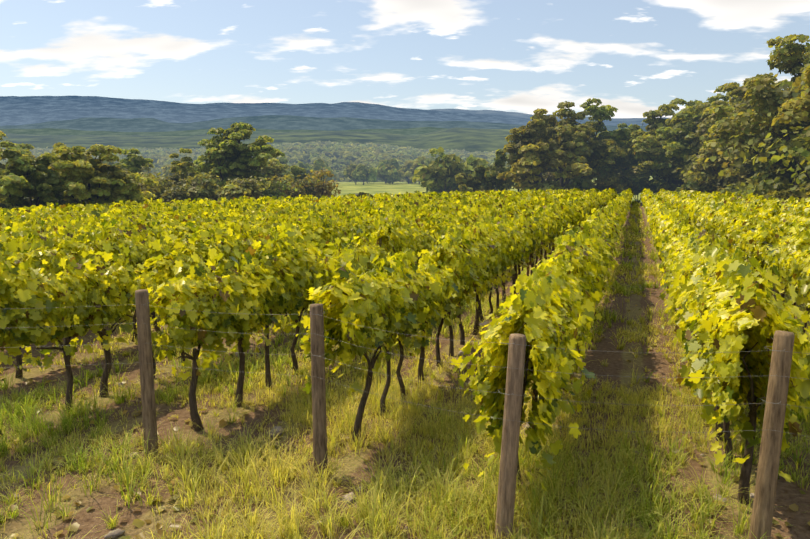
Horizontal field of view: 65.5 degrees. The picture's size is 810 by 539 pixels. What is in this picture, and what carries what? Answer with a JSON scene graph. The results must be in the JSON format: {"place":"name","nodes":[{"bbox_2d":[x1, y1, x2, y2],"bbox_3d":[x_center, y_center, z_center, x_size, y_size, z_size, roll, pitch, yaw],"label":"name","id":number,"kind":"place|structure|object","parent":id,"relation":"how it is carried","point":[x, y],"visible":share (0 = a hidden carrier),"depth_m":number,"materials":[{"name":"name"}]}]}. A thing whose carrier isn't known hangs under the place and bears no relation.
{"place":"outdoors","nodes":[
{"label":"outdoors","id":0,"kind":"place"},
{"bbox_2d":[0,141,515,181],"bbox_3d":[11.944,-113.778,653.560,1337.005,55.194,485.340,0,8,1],"label":"hill forest","id":1,"kind":"object","parent":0,"point":[386,148],"visible":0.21,"depth_m":574.89,"materials":[{"name":"green plant"}]},
{"bbox_2d":[0,127,587,151],"bbox_3d":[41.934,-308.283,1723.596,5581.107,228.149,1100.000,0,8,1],"label":"hill range","id":2,"kind":"structure","parent":0,"point":[474,140],"depth_m":1735.70,"materials":[{"name":"green plant"}]},
{"bbox_2d":[0,127,600,135],"bbox_3d":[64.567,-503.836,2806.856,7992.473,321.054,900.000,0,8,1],"label":"hill range","id":3,"kind":"structure","parent":0,"point":[408,131],"depth_m":2969.73,"materials":[{"name":"green plant"}]},
{"bbox_2d":[0,96,648,125],"bbox_3d":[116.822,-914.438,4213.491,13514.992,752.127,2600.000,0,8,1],"label":"hill range","id":4,"kind":"structure","parent":0,"point":[19,110],"depth_m":4190.93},
{"bbox_2d":[0,115,649,131],"bbox_3d":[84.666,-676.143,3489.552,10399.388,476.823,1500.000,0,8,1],"label":"hill range","id":5,"kind":"structure","parent":0,"point":[281,122],"depth_m":3596.80,"materials":[{"name":"green plant"}]},
{"bbox_2d":[0,176,809,538],"bbox_3d":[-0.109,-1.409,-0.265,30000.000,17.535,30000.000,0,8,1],"label":"terrain","id":6,"kind":"structure","parent":0,"point":[616,370],"depth_m":7.44,"materials":[{"name":"soil"}]},
{"bbox_2d":[0,131,27,169],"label":"tree group","id":7,"kind":"object","parent":6,"relation":"on","point":[2,166],"visible":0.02,"depth_m":57.65,"materials":[{"name":"green plant"}]},
{"bbox_2d":[6,143,34,155],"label":"tree group","id":8,"kind":"object","parent":6,"relation":"on","point":[22,149],"visible":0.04,"depth_m":78.98,"materials":[{"name":"green plant"}]},
{"bbox_2d":[0,140,65,209],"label":"tree group","id":9,"kind":"object","parent":6,"relation":"on","point":[22,177],"visible":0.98,"depth_m":34.12,"materials":[{"name":"green plant"}]},
{"bbox_2d":[54,194,78,205],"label":"dark bush","id":10,"kind":"object","parent":6,"relation":"on","point":[61,202],"visible":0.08,"depth_m":41.28,"materials":[{"name":"green plant"}]},
{"bbox_2d":[53,142,88,161],"bbox_3d":[-33.905,-7.831,61.609,8.441,9.372,7.582,-3,8,-18],"label":"tree group","id":11,"kind":"object","parent":6,"relation":"on","point":[58,144],"depth_m":62.63,"materials":[{"name":"green plant"}]},
{"bbox_2d":[37,144,156,206],"bbox_3d":[-17.772,-4.307,37.002,5.903,5.968,6.454,-6,10,-37],"label":"tree group","id":12,"kind":"object","parent":6,"relation":"on","point":[77,168],"visible":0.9,"depth_m":35.80,"materials":[{"name":"green plant"}]},
{"bbox_2d":[102,160,114,164],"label":"tree","id":13,"kind":"object","parent":6,"relation":"on","point":[108,163],"visible":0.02,"depth_m":213.45,"materials":[{"name":"green plant"}]},
{"bbox_2d":[113,148,155,180],"bbox_3d":[-28.076,-8.138,64.536,7.282,8.344,8.781,-8,11,-44],"label":"tree group","id":14,"kind":"object","parent":6,"relation":"on","point":[133,163],"visible":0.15,"depth_m":62.85,"materials":[{"name":"green plant"}]},
{"bbox_2d":[125,170,160,200],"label":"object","id":15,"kind":"object","parent":6,"relation":"on","point":[146,188],"visible":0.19,"depth_m":54.86,"materials":[{"name":"green plant"}]},
{"bbox_2d":[139,163,153,170],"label":"tree group","id":16,"kind":"object","parent":6,"relation":"on","point":[147,168],"depth_m":97.16,"materials":[{"name":"green plant"}]},
{"bbox_2d":[136,176,165,189],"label":"pale hedge","id":17,"kind":"object","parent":6,"relation":"on","point":[161,178],"depth_m":58.85,"materials":[{"name":"green plant"}]},
{"bbox_2d":[143,171,167,178],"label":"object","id":18,"kind":"object","parent":6,"relation":"on","point":[158,174],"depth_m":61.77,"materials":[{"name":"green plant"}]},
{"bbox_2d":[135,174,183,198],"bbox_3d":[-22.777,-6.325,58.374,4.203,4.998,5.345,0,8,1],"label":"pale hedge","id":19,"kind":"object","parent":6,"relation":"on","point":[169,182],"visible":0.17,"depth_m":57.79,"materials":[{"name":"green plant"}]},
{"bbox_2d":[152,148,194,200],"bbox_3d":[-22.191,-7.610,59.474,4.074,7.671,5.170,0,8,1],"label":"tree group","id":20,"kind":"object","parent":6,"relation":"on","point":[179,169],"visible":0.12,"depth_m":60.02,"materials":[{"name":"green plant"}]},
{"bbox_2d":[161,161,186,179],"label":"tree","id":21,"kind":"object","parent":6,"relation":"on","point":[166,168],"visible":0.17,"depth_m":259.58,"materials":[{"name":"green plant"}]},
{"bbox_2d":[158,184,199,202],"bbox_3d":[-20.026,-5.606,55.708,3.553,3.880,3.174,0,8,1],"label":"pale hedge","id":22,"kind":"object","parent":6,"relation":"on","point":[166,196],"visible":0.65,"depth_m":54.89,"materials":[{"name":"green plant"}]},
{"bbox_2d":[172,176,214,199],"bbox_3d":[-19.865,-6.351,58.506,4.772,4.733,5.139,0,8,1],"label":"pale hedge","id":23,"kind":"object","parent":6,"relation":"on","point":[184,180],"visible":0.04,"depth_m":58.31,"materials":[{"name":"green plant"}]},
{"bbox_2d":[193,156,203,164],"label":"tree group","id":24,"kind":"object","parent":6,"relation":"on","point":[196,162],"depth_m":103.97,"materials":[{"name":"green plant"}]},
{"bbox_2d":[180,172,221,201],"bbox_3d":[-18.269,-6.297,56.406,3.810,4.896,4.530,0,8,1],"label":"pale hedge","id":25,"kind":"object","parent":6,"relation":"on","point":[206,190],"visible":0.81,"depth_m":55.86,"materials":[{"name":"green plant"}]},
{"bbox_2d":[184,162,220,180],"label":"tree group","id":26,"kind":"object","parent":6,"relation":"on","point":[192,174],"depth_m":73.06,"materials":[{"name":"green plant"}]},
{"bbox_2d":[212,178,240,201],"bbox_3d":[-15.872,-6.282,58.080,3.791,4.323,3.359,0,8,1],"label":"pale hedge","id":27,"kind":"object","parent":6,"relation":"on","point":[217,196],"visible":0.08,"depth_m":57.04,"materials":[{"name":"green plant"}]},
{"bbox_2d":[190,122,284,188],"bbox_3d":[-16.977,-10.048,66.244,9.407,10.368,10.498,0,8,1],"label":"tree group","id":28,"kind":"object","parent":6,"relation":"on","point":[231,158],"visible":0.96,"depth_m":62.92,"materials":[{"name":"green plant"}]},
{"bbox_2d":[215,178,264,200],"bbox_3d":[-14.394,-5.854,54.714,3.443,4.121,4.654,3,9,23],"label":"pale hedge","id":29,"kind":"object","parent":6,"relation":"on","point":[235,188],"visible":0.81,"depth_m":54.15,"materials":[{"name":"green plant"}]},
{"bbox_2d":[217,176,270,200],"bbox_3d":[-14.112,-6.200,56.310,4.480,4.319,3.633,0,8,1],"label":"pale hedge","id":30,"kind":"object","parent":6,"relation":"on","point":[267,183],"visible":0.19,"depth_m":55.56,"materials":[{"name":"green plant"}]},
{"bbox_2d":[242,161,292,196],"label":"tree group","id":31,"kind":"object","parent":6,"relation":"on","point":[269,168],"visible":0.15,"depth_m":81.87,"materials":[{"name":"green plant"}]},
{"bbox_2d":[248,174,297,199],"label":"bush","id":32,"kind":"object","parent":6,"relation":"on","point":[271,192],"visible":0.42,"depth_m":65.25,"materials":[{"name":"green plant"}]},
{"bbox_2d":[269,158,290,180],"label":"tree group","id":33,"kind":"object","parent":6,"relation":"on","point":[277,161],"visible":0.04,"depth_m":111.24,"materials":[{"name":"green plant"}]},
{"bbox_2d":[278,157,290,171],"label":"tree","id":34,"kind":"object","parent":6,"relation":"on","point":[283,160],"visible":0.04,"depth_m":258.64,"materials":[{"name":"green plant"}]},
{"bbox_2d":[268,173,321,198],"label":"bush","id":35,"kind":"object","parent":6,"relation":"on","point":[291,192],"visible":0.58,"depth_m":71.81,"materials":[{"name":"green plant"}]},
{"bbox_2d":[296,161,312,169],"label":"tree","id":36,"kind":"object","parent":6,"relation":"on","point":[302,164],"visible":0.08,"depth_m":308.17,"materials":[{"name":"green plant"}]},
{"bbox_2d":[288,176,322,198],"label":"bush","id":37,"kind":"object","parent":6,"relation":"on","point":[308,189],"visible":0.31,"depth_m":75.44,"materials":[{"name":"green plant"}]},
{"bbox_2d":[287,165,329,198],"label":"tree group","id":38,"kind":"object","parent":6,"relation":"on","point":[295,170],"visible":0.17,"depth_m":94.91,"materials":[{"name":"green plant"}]},
{"bbox_2d":[301,158,331,181],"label":"tree","id":39,"kind":"object","parent":6,"relation":"on","point":[319,164],"visible":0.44,"depth_m":291.77,"materials":[{"name":"green plant"}]},
{"bbox_2d":[296,167,340,197],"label":"bush","id":40,"kind":"object","parent":6,"relation":"on","point":[324,190],"visible":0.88,"depth_m":74.93,"materials":[{"name":"green plant"}]},
{"bbox_2d":[343,163,360,183],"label":"tree","id":41,"kind":"object","parent":6,"relation":"on","point":[349,170],"visible":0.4,"depth_m":311.19,"materials":[{"name":"green plant"}]},
{"bbox_2d":[348,192,372,198],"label":"bush","id":42,"kind":"object","parent":6,"relation":"on","point":[359,194],"depth_m":51.80,"materials":[{"name":"green plant"}]},
{"bbox_2d":[351,164,377,184],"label":"tree","id":43,"kind":"object","parent":6,"relation":"on","point":[362,172],"visible":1,"depth_m":294.04,"materials":[{"name":"green plant"}]},
{"bbox_2d":[14,350,757,538],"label":"field stones","id":44,"kind":"object","parent":6,"relation":"on","point":[116,533],"visible":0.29,"depth_m":6.06,"materials":[{"name":"stone"}]},
{"bbox_2d":[377,164,394,182],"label":"tree","id":45,"kind":"object","parent":6,"relation":"on","point":[385,172],"visible":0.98,"depth_m":312.46,"materials":[{"name":"green plant"}]},
{"bbox_2d":[376,158,399,183],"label":"tree","id":46,"kind":"object","parent":6,"relation":"on","point":[393,162],"visible":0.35,"depth_m":340.67,"materials":[{"name":"green plant"}]},
{"bbox_2d":[386,168,399,183],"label":"tree","id":47,"kind":"object","parent":6,"relation":"on","point":[396,177],"visible":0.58,"depth_m":314.96,"materials":[{"name":"green plant"}]},
{"bbox_2d":[391,165,404,181],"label":"tree","id":48,"kind":"object","parent":6,"relation":"on","point":[402,174],"visible":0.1,"depth_m":322.77,"materials":[{"name":"green plant"}]},
{"bbox_2d":[0,200,809,538],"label":"grass tufts","id":49,"kind":"object","parent":6,"relation":"on","point":[538,498],"visible":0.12,"depth_m":6.79,"materials":[{"name":"green plant"}]},
{"bbox_2d":[0,208,809,504],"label":"vine trunks","id":50,"kind":"object","parent":6,"relation":"on","point":[744,482],"visible":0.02,"depth_m":8.31,"materials":[{"name":"brown plant"}]},
{"bbox_2d":[0,188,809,538],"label":"vineyard","id":51,"kind":"object","parent":6,"relation":"on","point":[240,266],"depth_m":8.67,"materials":[{"name":"green plant"}]},
{"bbox_2d":[399,160,412,183],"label":"tree","id":52,"kind":"object","parent":6,"relation":"on","point":[407,164],"visible":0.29,"depth_m":343.50,"materials":[{"name":"green plant"}]},
{"bbox_2d":[404,156,428,183],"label":"tree","id":53,"kind":"object","parent":6,"relation":"on","point":[415,165],"visible":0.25,"depth_m":310.32,"materials":[{"name":"green plant"}]},
{"bbox_2d":[424,157,434,165],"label":"tree","id":54,"kind":"object","parent":6,"relation":"on","point":[427,161],"visible":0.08,"depth_m":305.78,"materials":[{"name":"green plant"}]},
{"bbox_2d":[413,147,459,192],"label":"tree","id":55,"kind":"object","parent":6,"relation":"on","point":[435,151],"visible":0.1,"depth_m":142.96,"materials":[{"name":"green plant"}]},
{"bbox_2d":[425,161,457,194],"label":"tree","id":56,"kind":"object","parent":6,"relation":"on","point":[431,163],"visible":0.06,"depth_m":145.34,"materials":[{"name":"green plant"}]},
{"bbox_2d":[412,154,472,192],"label":"tree","id":57,"kind":"object","parent":6,"relation":"on","point":[445,171],"visible":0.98,"depth_m":138.92,"materials":[{"name":"green plant"}]},
{"bbox_2d":[135,198,794,538],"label":"vineyard posts","id":58,"kind":"object","parent":6,"relation":"on","point":[768,466],"visible":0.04,"depth_m":5.21,"materials":[{"name":"brown wood"}]},
{"bbox_2d":[4,210,809,436],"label":"trellis wires","id":59,"kind":"object","parent":58,"relation":"attached to","point":[435,360],"visible":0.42,"depth_m":5.61,"materials":[{"name":"silver metal"}]},
{"bbox_2d":[455,167,483,191],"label":"tree","id":60,"kind":"object","parent":6,"relation":"on","point":[469,183],"visible":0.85,"depth_m":93.76,"materials":[{"name":"green plant"}]},
{"bbox_2d":[454,154,487,177],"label":"tree","id":61,"kind":"object","parent":6,"relation":"on","point":[471,159],"visible":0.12,"depth_m":143.54,"materials":[{"name":"green plant"}]},
{"bbox_2d":[471,149,512,191],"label":"tree","id":62,"kind":"object","parent":6,"relation":"on","point":[486,176],"visible":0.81,"depth_m":89.75,"materials":[{"name":"green plant"}]},
{"bbox_2d":[505,154,545,191],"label":"tree","id":63,"kind":"object","parent":6,"relation":"on","point":[510,185],"visible":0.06,"depth_m":100.61,"materials":[{"name":"green plant"}]},
{"bbox_2d":[523,180,563,190],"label":"shrub","id":64,"kind":"object","parent":6,"relation":"on","point":[547,185],"visible":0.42,"depth_m":79.03,"materials":[{"name":"green plant"}]},
{"bbox_2d":[496,108,592,190],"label":"tree","id":65,"kind":"object","parent":6,"relation":"on","point":[533,149],"visible":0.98,"depth_m":81.32,"materials":[{"name":"green plant"}]},
{"bbox_2d":[531,163,567,183],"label":"tree","id":66,"kind":"object","parent":6,"relation":"on","point":[548,174],"visible":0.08,"depth_m":98.46,"materials":[{"name":"green plant"}]},
{"bbox_2d":[563,178,593,191],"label":"shrub","id":67,"kind":"object","parent":6,"relation":"on","point":[581,184],"visible":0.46,"depth_m":82.48,"materials":[{"name":"green plant"}]},
{"bbox_2d":[545,101,626,189],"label":"tree","id":68,"kind":"object","parent":6,"relation":"on","point":[564,130],"visible":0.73,"depth_m":86.39,"materials":[{"name":"green plant"}]},
{"bbox_2d":[551,98,633,185],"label":"tree","id":69,"kind":"object","parent":6,"relation":"on","point":[600,114],"visible":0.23,"depth_m":91.65,"materials":[{"name":"green plant"}]},
{"bbox_2d":[593,176,624,193],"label":"shrub","id":70,"kind":"object","parent":6,"relation":"on","point":[602,184],"visible":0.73,"depth_m":87.25,"materials":[{"name":"green plant"}]},
{"bbox_2d":[596,130,646,178],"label":"tree","id":71,"kind":"object","parent":6,"relation":"on","point":[607,170],"visible":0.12,"depth_m":97.45,"materials":[{"name":"green plant"}]},
{"bbox_2d":[617,176,638,194],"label":"shrub","id":72,"kind":"object","parent":6,"relation":"on","point":[626,182],"visible":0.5,"depth_m":93.34,"materials":[{"name":"green plant"}]},
{"bbox_2d":[615,123,644,176],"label":"tree","id":73,"kind":"object","parent":6,"relation":"on","point":[632,127],"visible":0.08,"depth_m":100.45,"materials":[{"name":"green plant"}]},
{"bbox_2d":[628,176,653,202],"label":"shrub","id":74,"kind":"object","parent":6,"relation":"on","point":[635,179],"visible":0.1,"depth_m":95.79,"materials":[{"name":"green plant"}]},
{"bbox_2d":[630,154,656,179],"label":"tree","id":75,"kind":"object","parent":6,"relation":"on","point":[649,173],"depth_m":101.65,"materials":[{"name":"green plant"}]},
{"bbox_2d":[636,177,665,193],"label":"shrub","id":76,"kind":"object","parent":6,"relation":"on","point":[646,183],"visible":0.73,"depth_m":92.45,"materials":[{"name":"green plant"}]},
{"bbox_2d":[622,98,699,184],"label":"tree","id":77,"kind":"object","parent":6,"relation":"on","point":[639,144],"visible":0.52,"depth_m":88.88,"materials":[{"name":"green plant"}]},
{"bbox_2d":[644,146,679,184],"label":"tree","id":78,"kind":"object","parent":6,"relation":"on","point":[660,171],"visible":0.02,"depth_m":90.95,"materials":[{"name":"green plant"}]},
{"bbox_2d":[654,182,677,194],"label":"shrub","id":79,"kind":"object","parent":6,"relation":"on","point":[666,186],"visible":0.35,"depth_m":86.08,"materials":[{"name":"green plant"}]},
{"bbox_2d":[652,171,684,183],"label":"tree","id":80,"kind":"object","parent":6,"relation":"on","point":[656,176],"depth_m":94.31,"materials":[{"name":"green plant"}]},
{"bbox_2d":[655,146,685,186],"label":"tree","id":81,"kind":"object","parent":6,"relation":"on","point":[674,173],"visible":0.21,"depth_m":87.02,"materials":[{"name":"green plant"}]},
{"bbox_2d":[673,179,699,193],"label":"shrub","id":82,"kind":"object","parent":6,"relation":"on","point":[688,184],"visible":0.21,"depth_m":77.14,"materials":[{"name":"green plant"}]},
{"bbox_2d":[677,149,699,177],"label":"tree","id":83,"kind":"object","parent":6,"relation":"on","point":[693,156],"visible":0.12,"depth_m":79.38,"materials":[{"name":"green plant"}]},
{"bbox_2d":[644,95,734,151],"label":"tree","id":84,"kind":"object","parent":6,"relation":"on","point":[661,124],"visible":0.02,"depth_m":92.23,"materials":[{"name":"green plant"}]},
{"bbox_2d":[654,85,732,174],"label":"tree","id":85,"kind":"object","parent":6,"relation":"on","point":[676,144],"visible":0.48,"depth_m":81.19,"materials":[{"name":"green plant"}]},
{"bbox_2d":[685,100,701,108],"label":"tree","id":86,"kind":"object","parent":6,"relation":"on","point":[691,103],"visible":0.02,"depth_m":108.62,"materials":[{"name":"green plant"}]},
{"bbox_2d":[690,111,702,150],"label":"tree","id":87,"kind":"object","parent":6,"relation":"on","point":[700,112],"visible":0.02,"depth_m":88.26,"materials":[{"name":"green plant"}]},
{"bbox_2d":[677,154,719,183],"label":"tree","id":88,"kind":"object","parent":6,"relation":"on","point":[707,171],"visible":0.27,"depth_m":73.54,"materials":[{"name":"green plant"}]},
{"bbox_2d":[682,171,741,192],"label":"shrub","id":89,"kind":"object","parent":6,"relation":"on","point":[715,183],"visible":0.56,"depth_m":68.80,"materials":[{"name":"green plant"}]},
{"bbox_2d":[684,82,750,150],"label":"tree","id":90,"kind":"object","parent":6,"relation":"on","point":[706,107],"visible":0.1,"depth_m":77.32,"materials":[{"name":"green plant"}]},
{"bbox_2d":[692,150,752,183],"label":"tree","id":91,"kind":"object","parent":6,"relation":"on","point":[704,161],"visible":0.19,"depth_m":69.40,"materials":[{"name":"green plant"}]},
{"bbox_2d":[726,91,736,105],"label":"tree","id":92,"kind":"object","parent":6,"relation":"on","point":[731,99],"depth_m":86.85,"materials":[{"name":"green plant"}]},
{"bbox_2d":[723,183,745,192],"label":"shrub","id":93,"kind":"object","parent":6,"relation":"on","point":[730,189],"visible":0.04,"depth_m":57.63,"materials":[{"name":"green plant"}]},
{"bbox_2d":[698,72,777,168],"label":"tree","id":94,"kind":"object","parent":6,"relation":"on","point":[713,151],"visible":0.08,"depth_m":67.30,"materials":[{"name":"green plant"}]},
{"bbox_2d":[718,151,766,186],"bbox_3d":[36.909,-9.390,63.330,7.296,7.709,9.039,-6,10,-38],"label":"tree","id":95,"kind":"object","parent":6,"relation":"on","point":[745,173],"visible":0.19,"depth_m":63.34,"materials":[{"name":"green plant"}]},
{"bbox_2d":[702,34,809,181],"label":"tree","id":96,"kind":"object","parent":6,"relation":"on","point":[790,57],"visible":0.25,"depth_m":54.14,"materials":[{"name":"green plant"}]},
{"bbox_2d":[717,133,801,184],"bbox_3d":[31.728,-8.697,51.330,10.413,9.636,10.454,0,8,1],"label":"tree","id":97,"kind":"object","parent":6,"relation":"on","point":[741,146],"visible":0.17,"depth_m":51.25,"materials":[{"name":"green plant"}]},
{"bbox_2d":[716,63,809,151],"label":"tree","id":98,"kind":"object","parent":6,"relation":"on","point":[767,95],"visible":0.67,"depth_m":45.63,"materials":[{"name":"green plant"}]},
{"bbox_2d":[722,81,809,189],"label":"tree","id":99,"kind":"object","parent":6,"relation":"on","point":[756,138],"visible":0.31,"depth_m":48.49,"materials":[{"name":"green plant"}]},
{"bbox_2d":[736,165,803,196],"bbox_3d":[28.922,-6.029,50.230,6.244,4.583,4.350,-5,9,-34],"label":"shrub","id":100,"kind":"object","parent":6,"relation":"on","point":[771,175],"visible":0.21,"depth_m":49.06,"materials":[{"name":"green plant"}]},
{"bbox_2d":[735,176,809,197],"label":"shrub","id":101,"kind":"object","parent":6,"relation":"on","point":[764,184],"visible":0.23,"depth_m":44.03,"materials":[{"name":"green plant"}]},
{"bbox_2d":[740,126,809,184],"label":"tree","id":102,"kind":"object","parent":6,"relation":"on","point":[805,154],"visible":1,"depth_m":40.81,"materials":[{"name":"green plant"}]},
{"bbox_2d":[755,135,809,180],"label":"tree","id":103,"kind":"object","parent":6,"relation":"on","point":[788,146],"visible":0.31,"depth_m":44.87,"materials":[{"name":"green plant"}]},
{"bbox_2d":[762,182,809,203],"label":"shrub","id":104,"kind":"object","parent":6,"relation":"on","point":[796,192],"visible":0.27,"depth_m":37.91,"materials":[{"name":"green plant"}]},
{"bbox_2d":[771,65,809,125],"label":"tree","id":105,"kind":"object","parent":6,"relation":"on","point":[802,103],"visible":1,"depth_m":38.33,"materials":[{"name":"green plant"}]},
{"bbox_2d":[801,125,809,158],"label":"tree","id":106,"kind":"object","parent":6,"relation":"on","point":[807,135],"visible":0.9,"depth_m":37.16,"materials":[{"name":"green plant"}]},
{"bbox_2d":[0,0,809,117],"label":"sky","id":107,"kind":"structure","parent":0,"point":[636,57],"materials":[{"name":"blue"}]},
{"bbox_2d":[430,109,671,120],"bbox_3d":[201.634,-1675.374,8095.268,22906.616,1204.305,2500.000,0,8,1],"label":"hill range","id":108,"kind":"object","parent":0,"point":[510,114],"visible":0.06,"depth_m":8607.14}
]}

